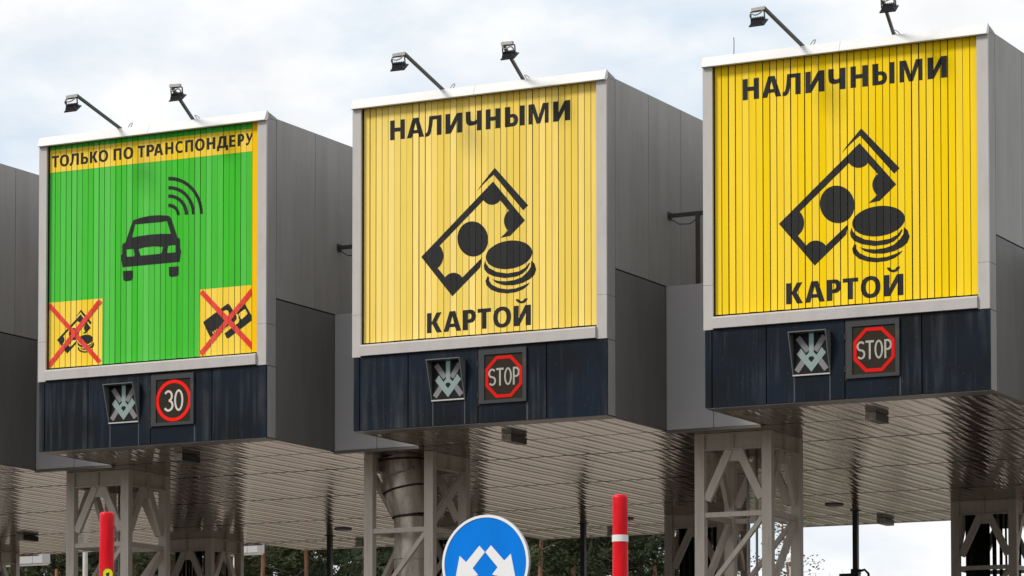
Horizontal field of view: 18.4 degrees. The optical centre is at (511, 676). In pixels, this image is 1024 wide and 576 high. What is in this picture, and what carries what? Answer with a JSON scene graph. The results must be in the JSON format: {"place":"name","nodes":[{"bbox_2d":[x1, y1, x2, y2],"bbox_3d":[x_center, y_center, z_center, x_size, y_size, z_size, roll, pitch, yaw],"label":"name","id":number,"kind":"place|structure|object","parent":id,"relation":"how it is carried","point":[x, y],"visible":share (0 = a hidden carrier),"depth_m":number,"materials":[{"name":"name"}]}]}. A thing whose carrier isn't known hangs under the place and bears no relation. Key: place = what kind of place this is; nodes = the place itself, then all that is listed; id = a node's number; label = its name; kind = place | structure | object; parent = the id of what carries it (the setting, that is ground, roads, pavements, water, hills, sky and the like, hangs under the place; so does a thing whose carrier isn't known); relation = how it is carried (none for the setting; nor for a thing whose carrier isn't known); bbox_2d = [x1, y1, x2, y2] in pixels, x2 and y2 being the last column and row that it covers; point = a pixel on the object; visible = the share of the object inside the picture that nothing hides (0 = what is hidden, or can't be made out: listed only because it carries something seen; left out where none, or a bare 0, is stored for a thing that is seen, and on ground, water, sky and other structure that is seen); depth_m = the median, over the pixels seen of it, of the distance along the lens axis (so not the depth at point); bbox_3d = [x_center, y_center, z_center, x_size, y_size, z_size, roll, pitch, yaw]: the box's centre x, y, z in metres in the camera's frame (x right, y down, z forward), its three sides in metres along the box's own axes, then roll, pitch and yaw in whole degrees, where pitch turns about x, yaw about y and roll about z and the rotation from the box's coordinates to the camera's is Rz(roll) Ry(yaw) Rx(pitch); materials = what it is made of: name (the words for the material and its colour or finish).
{"place":"outdoors","nodes":[
{"label":"outdoors","id":0,"kind":"place"},
{"bbox_2d":[6,566,50,575],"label":"pine tree","id":1,"kind":"object","parent":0,"point":[26,572],"visible":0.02,"depth_m":135.54,"materials":[{"name":"green plant"}]},
{"bbox_2d":[31,552,98,575],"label":"pine tree","id":2,"kind":"object","parent":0,"point":[55,564],"visible":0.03,"depth_m":124.72,"materials":[{"name":"green plant"}]},
{"bbox_2d":[9,553,144,575],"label":"pine tree","id":3,"kind":"object","parent":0,"point":[91,570],"visible":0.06,"depth_m":138.39,"materials":[{"name":"green plant"}]},
{"bbox_2d":[79,552,170,574],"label":"pine tree","id":4,"kind":"object","parent":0,"point":[137,571],"depth_m":126.46,"materials":[{"name":"green plant"}]},
{"bbox_2d":[88,551,173,575],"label":"pine tree","id":5,"kind":"object","parent":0,"point":[137,556],"visible":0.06,"depth_m":117.12,"materials":[{"name":"green plant"}]},
{"bbox_2d":[116,546,299,575],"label":"pine tree","id":6,"kind":"object","parent":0,"point":[249,560],"visible":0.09,"depth_m":124.51,"materials":[{"name":"green plant"}]},
{"bbox_2d":[260,545,294,575],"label":"pine tree","id":7,"kind":"object","parent":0,"point":[263,560],"depth_m":117.69,"materials":[{"name":"brown plant"}]},
{"bbox_2d":[249,548,314,575],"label":"pine tree","id":8,"kind":"object","parent":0,"point":[268,573],"visible":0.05,"depth_m":136.69,"materials":[{"name":"green plant"}]},
{"bbox_2d":[256,549,360,575],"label":"pine tree","id":9,"kind":"object","parent":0,"point":[282,563],"visible":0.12,"depth_m":135.83,"materials":[{"name":"green plant"}]},
{"bbox_2d":[274,551,348,575],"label":"pine tree","id":10,"kind":"object","parent":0,"point":[314,569],"depth_m":148.22,"materials":[{"name":"green plant"}]},
{"bbox_2d":[296,548,362,575],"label":"pine tree","id":11,"kind":"object","parent":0,"point":[306,566],"depth_m":117.97,"materials":[{"name":"brown plant"}]},
{"bbox_2d":[285,547,391,575],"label":"pine tree","id":12,"kind":"object","parent":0,"point":[322,563],"visible":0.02,"depth_m":124.75,"materials":[{"name":"green plant"}]},
{"bbox_2d":[295,546,393,575],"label":"pine tree","id":13,"kind":"object","parent":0,"point":[354,564],"visible":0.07,"depth_m":116.47,"materials":[{"name":"green plant"}]},
{"bbox_2d":[315,550,384,575],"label":"pine tree","id":14,"kind":"object","parent":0,"point":[360,562],"visible":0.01,"depth_m":148.16,"materials":[{"name":"green plant"}]},
{"bbox_2d":[313,549,393,575],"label":"pine tree","id":15,"kind":"object","parent":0,"point":[382,570],"depth_m":136.45,"materials":[{"name":"green plant"}]},
{"bbox_2d":[384,536,567,575],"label":"pine tree","id":16,"kind":"object","parent":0,"point":[532,565],"visible":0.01,"depth_m":132.64,"materials":[{"name":"green plant"}]},
{"bbox_2d":[0,0,1023,575],"label":"sky","id":17,"kind":"structure","parent":0,"point":[304,63],"materials":[{"name":"white"}]},
{"bbox_2d":[443,537,612,575],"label":"pine tree","id":18,"kind":"object","parent":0,"point":[559,565],"visible":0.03,"depth_m":122.69,"materials":[{"name":"green plant"}]},
{"bbox_2d":[529,542,570,571],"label":"pine tree","id":19,"kind":"object","parent":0,"point":[550,555],"visible":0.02,"depth_m":141.22,"materials":[{"name":"green plant"}]},
{"bbox_2d":[527,538,576,575],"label":"pine tree","id":20,"kind":"object","parent":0,"point":[540,551],"visible":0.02,"depth_m":116.61,"materials":[{"name":"green plant"}]},
{"bbox_2d":[556,536,635,575],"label":"pine tree","id":21,"kind":"object","parent":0,"point":[574,550],"visible":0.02,"depth_m":124.59,"materials":[{"name":"green plant"}]},
{"bbox_2d":[543,536,660,575],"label":"pine tree","id":22,"kind":"object","parent":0,"point":[608,567],"depth_m":149.97,"materials":[{"name":"green plant"}]},
{"bbox_2d":[544,534,663,575],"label":"pine tree","id":23,"kind":"object","parent":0,"point":[600,570],"visible":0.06,"depth_m":126.48,"materials":[{"name":"green plant"}]},
{"bbox_2d":[545,540,663,575],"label":"pine tree","id":24,"kind":"object","parent":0,"point":[607,573],"visible":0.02,"depth_m":138.22,"materials":[{"name":"green plant"}]},
{"bbox_2d":[556,537,663,575],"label":"pine tree","id":25,"kind":"object","parent":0,"point":[628,572],"visible":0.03,"depth_m":147.93,"materials":[{"name":"plant"}]},
{"bbox_2d":[562,534,739,575],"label":"pine tree","id":26,"kind":"object","parent":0,"point":[642,559],"visible":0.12,"depth_m":137.64,"materials":[{"name":"green plant"}]},
{"bbox_2d":[630,532,759,575],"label":"pine tree","id":27,"kind":"object","parent":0,"point":[662,568],"visible":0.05,"depth_m":150.10,"materials":[{"name":"green plant"}]},
{"bbox_2d":[758,523,824,575],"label":"pine tree","id":28,"kind":"object","parent":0,"point":[787,565],"visible":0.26,"depth_m":109.94,"materials":[{"name":"green plant"}]},
{"label":"pavement","id":29,"kind":"structure","parent":0,"visible":0},
{"bbox_2d":[6,554,49,566],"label":"distant canopy","id":30,"kind":"object","parent":29,"relation":"on","point":[41,559],"visible":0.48,"depth_m":70.14,"materials":[{"name":"grey paint"}]},
{"bbox_2d":[202,544,263,565],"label":"distant canopy","id":31,"kind":"object","parent":29,"relation":"on","point":[254,550],"visible":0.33,"depth_m":70.12,"materials":[{"name":"white metal"}]},
{"bbox_2d":[785,553,790,575],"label":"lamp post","id":32,"kind":"object","parent":29,"relation":"on","point":[788,559],"visible":0.38,"depth_m":56.94,"materials":[{"name":"white metal"}]},
{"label":"traffic island","id":33,"kind":"structure","parent":0,"visible":0},
{"bbox_2d":[378,455,423,575],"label":"ventilation duct","id":34,"kind":"object","parent":33,"relation":"on","point":[402,477],"visible":0.84,"depth_m":40.40,"materials":[{"name":"metal"}]},
{"bbox_2d":[364,451,469,575],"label":"lattice column","id":35,"kind":"structure","parent":33,"relation":"on","point":[438,466],"depth_m":40.31,"materials":[{"name":"grey metal"}]},
{"bbox_2d":[664,514,749,575],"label":"lattice column","id":36,"kind":"structure","parent":33,"relation":"on","point":[679,550],"depth_m":48.47,"materials":[{"name":"grey metal"}]},
{"label":"lane surface","id":37,"kind":"structure","parent":0,"visible":0},
{"bbox_2d":[83,552,87,575],"bbox_3d":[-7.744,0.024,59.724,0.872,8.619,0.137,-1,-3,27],"label":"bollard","id":38,"kind":"object","parent":37,"relation":"on","point":[85,563],"depth_m":59.95,"materials":[{"name":"white metal"}]},
{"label":"traffic island","id":39,"kind":"structure","parent":0,"visible":0},
{"bbox_2d":[66,469,169,575],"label":"lattice column","id":40,"kind":"structure","parent":39,"relation":"on","point":[135,489],"depth_m":42.43,"materials":[{"name":"grey metal"}]},
{"bbox_2d":[437,526,457,575],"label":"lattice column","id":41,"kind":"structure","parent":39,"relation":"on","point":[441,542],"depth_m":50.32,"materials":[{"name":"grey metal"}]},
{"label":"traffic island","id":42,"kind":"structure","parent":0,"visible":0},
{"bbox_2d":[0,551,19,575],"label":"lattice column","id":43,"kind":"structure","parent":42,"relation":"on","point":[12,559],"depth_m":55.16,"materials":[{"name":"grey metal"}]},
{"bbox_2d":[0,283,1023,556],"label":"toll canopy","id":44,"kind":"object","parent":43,"relation":"on","point":[926,459],"visible":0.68,"depth_m":42.19,"materials":[{"name":"metal"}]},
{"bbox_2d":[17,534,38,541],"bbox_3d":[-7.917,-2.259,51.803,0.124,0.089,0.440,-1,-3,27],"label":"soffit lamp","id":45,"kind":"object","parent":44,"relation":"attached to","point":[23,537],"visible":1,"depth_m":51.75,"materials":[{"name":"black metal"}]},
{"bbox_2d":[173,453,199,463],"bbox_3d":[-4.140,-2.775,40.350,0.124,0.089,0.440,-1,-3,27],"label":"soffit lamp","id":46,"kind":"object","parent":44,"relation":"attached to","point":[187,458],"visible":1,"depth_m":40.26,"materials":[{"name":"black metal"}]},
{"bbox_2d":[0,163,393,549],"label":"lane sign box","id":47,"kind":"object","parent":44,"relation":"on","point":[19,234],"visible":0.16,"depth_m":41.87,"materials":[{"name":"black metal"}]},
{"bbox_2d":[326,535,334,575],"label":"hanging pole","id":48,"kind":"object","parent":44,"relation":"hanging from","point":[329,555],"visible":1,"depth_m":51.85,"materials":[{"name":"metal"}]},
{"bbox_2d":[334,528,351,530],"bbox_3d":[-2.701,-2.343,50.679,0.278,0.032,0.278,-1,-3,27],"label":"ceiling light","id":49,"kind":"object","parent":44,"relation":"attached to","point":[342,529],"visible":1,"depth_m":50.58,"materials":[{"name":"grey plastic"}]},
{"bbox_2d":[337,244,351,255],"bbox_3d":[-1.655,-5.040,39.920,1.220,0.910,0.100,-1,-3,27],"label":"railing","id":50,"kind":"object","parent":44,"relation":"on","point":[340,248],"visible":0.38,"depth_m":40.17,"materials":[{"name":"metal"}]},
{"bbox_2d":[37,111,675,538],"bbox_3d":[-1.269,-4.597,45.655,3.390,4.020,14.152,-1,-3,27],"label":"lane sign box","id":51,"kind":"object","parent":44,"relation":"on","point":[211,257],"visible":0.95,"depth_m":39.47,"materials":[{"name":"green metal"}]},
{"bbox_2d":[64,94,132,128],"bbox_3d":[-5.166,-7.014,39.509,0.207,0.334,1.021,-2,-3,41],"label":"floodlight","id":52,"kind":"object","parent":51,"relation":"on","point":[72,107],"visible":1,"depth_m":39.19,"materials":[{"name":"grey metal"}]},
{"bbox_2d":[102,382,139,423],"bbox_3d":[-4.872,-3.403,39.472,0.454,0.484,0.152,-1,-3,27],"label":"lane signal","id":53,"kind":"object","parent":51,"relation":"attached to","point":[122,402],"visible":1,"depth_m":39.53,"materials":[{"name":"black"}]},
{"bbox_2d":[149,372,194,427],"bbox_3d":[-4.206,-3.417,39.194,0.646,0.666,0.034,-1,-3,27],"label":"led display","id":54,"kind":"object","parent":51,"relation":"attached to","point":[172,398],"visible":1,"depth_m":39.19,"materials":[{"name":"black"}]},
{"bbox_2d":[169,84,199,119],"bbox_3d":[-3.996,-7.054,39.032,0.200,0.368,0.777,-1,-3,19],"label":"floodlight","id":55,"kind":"object","parent":51,"relation":"on","point":[177,96],"visible":1,"depth_m":38.74,"materials":[{"name":"grey metal"}]},
{"bbox_2d":[355,541,363,547],"bbox_3d":[-2.468,-2.201,53.145,0.124,0.089,0.440,-1,-3,27],"label":"soffit lamp","id":56,"kind":"object","parent":44,"relation":"attached to","point":[360,544],"visible":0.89,"depth_m":52.96,"materials":[{"name":"grey metal"}]},
{"bbox_2d":[502,434,526,444],"bbox_3d":[0.026,-2.867,38.350,0.124,0.089,0.440,-1,-3,27],"label":"soffit lamp","id":57,"kind":"object","parent":44,"relation":"attached to","point":[514,439],"visible":1,"depth_m":38.27,"materials":[{"name":"black metal"}]},
{"bbox_2d":[578,523,587,575],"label":"hanging pole","id":58,"kind":"object","parent":44,"relation":"hanging from","point":[583,562],"visible":1,"depth_m":49.72,"materials":[{"name":"metal"}]},
{"bbox_2d":[351,69,950,526],"bbox_3d":[2.819,-4.694,43.538,3.390,4.020,14.152,-1,-3,27],"label":"lane sign box","id":59,"kind":"object","parent":44,"relation":"on","point":[531,215],"visible":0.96,"depth_m":37.37,"materials":[{"name":"yellow metal"}]},
{"bbox_2d":[390,52,454,89],"bbox_3d":[-1.064,-7.111,37.379,0.207,0.334,1.021,-2,-3,38],"label":"floodlight","id":60,"kind":"object","parent":59,"relation":"on","point":[399,66],"visible":1,"depth_m":37.05,"materials":[{"name":"grey metal"}]},
{"bbox_2d":[426,357,464,401],"bbox_3d":[-0.784,-3.500,37.355,0.454,0.484,0.152,-1,-3,27],"label":"lane signal","id":61,"kind":"object","parent":59,"relation":"attached to","point":[446,378],"visible":1,"depth_m":37.41,"materials":[{"name":"grey metal"}]},
{"bbox_2d":[477,346,526,405],"bbox_3d":[-0.118,-3.514,37.077,0.646,0.666,0.034,-1,-3,27],"label":"led display","id":62,"kind":"object","parent":59,"relation":"attached to","point":[502,375],"visible":1,"depth_m":37.07,"materials":[{"name":"black metal"}]},
{"bbox_2d":[500,41,529,79],"bbox_3d":[0.078,-7.151,36.918,0.200,0.368,0.777,-1,-3,22],"label":"floodlight","id":63,"kind":"object","parent":59,"relation":"on","point":[510,55],"visible":1,"depth_m":36.63,"materials":[{"name":"grey metal"}]},
{"bbox_2d":[668,211,702,283],"bbox_3d":[2.433,-5.137,37.803,1.220,0.910,0.100,-1,-3,27],"label":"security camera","id":64,"kind":"object","parent":44,"relation":"on","point":[696,214],"visible":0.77,"depth_m":37.90,"materials":[{"name":"black metal"}]},
{"bbox_2d":[825,504,843,506],"bbox_3d":[4.761,-2.521,46.803,0.278,0.032,0.278,-1,-3,27],"label":"ceiling light","id":65,"kind":"object","parent":44,"relation":"attached to","point":[833,505],"visible":1,"depth_m":46.72,"materials":[{"name":"grey plastic"}]},
{"bbox_2d":[839,510,869,575],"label":"hanging pole","id":66,"kind":"object","parent":44,"relation":"hanging from","point":[856,571],"visible":1,"depth_m":47.62,"materials":[{"name":"metal"}]},
{"bbox_2d":[701,23,1023,424],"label":"lane sign box","id":67,"kind":"object","parent":44,"relation":"on","point":[866,178],"visible":0.99,"depth_m":35.18,"materials":[{"name":"yellow metal"}]},
{"bbox_2d":[749,6,815,45],"bbox_3d":[2.998,-7.207,35.285,0.207,0.334,1.021,-2,-4,43],"label":"floodlight","id":68,"kind":"object","parent":67,"relation":"on","point":[759,21],"visible":1,"depth_m":34.98,"materials":[{"name":"grey metal"}]},
{"bbox_2d":[788,329,830,376],"bbox_3d":[3.304,-3.597,35.238,0.454,0.484,0.152,-1,-3,27],"label":"lane signal","id":69,"kind":"object","parent":67,"relation":"attached to","point":[810,352],"visible":1,"depth_m":35.29,"materials":[{"name":"grey"}]},
{"bbox_2d":[844,317,899,380],"bbox_3d":[3.970,-3.611,34.960,0.646,0.666,0.034,-1,-3,27],"label":"led display","id":70,"kind":"object","parent":67,"relation":"attached to","point":[872,347],"visible":1,"depth_m":34.96,"materials":[{"name":"black"}]},
{"bbox_2d":[879,0,899,34],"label":"floodlight","id":71,"kind":"object","parent":67,"relation":"on","point":[887,8],"visible":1,"depth_m":34.50,"materials":[{"name":"grey metal"}]},
{"bbox_2d":[865,412,888,423],"bbox_3d":[4.183,-2.959,36.333,0.124,0.089,0.440,-1,-3,27],"label":"soffit lamp","id":72,"kind":"object","parent":44,"relation":"attached to","point":[876,417],"visible":1,"depth_m":36.21,"materials":[{"name":"black metal"}]},
{"bbox_2d":[877,518,893,525],"bbox_3d":[5.778,-2.389,49.044,0.124,0.089,0.440,-1,-3,27],"label":"soffit lamp","id":73,"kind":"object","parent":44,"relation":"attached to","point":[885,521],"visible":1,"depth_m":48.92,"materials":[{"name":"grey metal"}]},
{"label":"traffic island","id":74,"kind":"structure","parent":0,"visible":0},
{"bbox_2d":[694,430,803,575],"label":"lattice column","id":75,"kind":"structure","parent":74,"relation":"on","point":[726,452],"depth_m":38.21,"materials":[{"name":"grey metal"}]},
{"bbox_2d":[951,499,1023,575],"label":"lattice column","id":76,"kind":"structure","parent":74,"relation":"on","point":[972,522],"depth_m":46.31,"materials":[{"name":"grey metal"}]},
{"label":"traffic island","id":77,"kind":"structure","parent":0,"visible":0},
{"bbox_2d":[170,538,243,575],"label":"lattice column","id":78,"kind":"structure","parent":77,"relation":"on","point":[214,552],"depth_m":52.62,"materials":[{"name":"grey metal"}]},
{"label":"road","id":79,"kind":"structure","parent":0,"visible":0},
{"bbox_2d":[99,512,114,575],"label":"red post","id":80,"kind":"object","parent":79,"relation":"on","point":[106,551],"visible":1,"depth_m":18.85,"materials":[{"name":"plastic"}]},
{"bbox_2d":[442,515,530,575],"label":"direction sign","id":81,"kind":"object","parent":79,"relation":"on","point":[487,545],"visible":1,"depth_m":22.59,"materials":[{"name":"blue metal"}]},
{"bbox_2d":[612,494,627,575],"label":"red post","id":82,"kind":"object","parent":79,"relation":"on","point":[620,534],"visible":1,"depth_m":17.95,"materials":[{"name":"plastic"}]}
]}

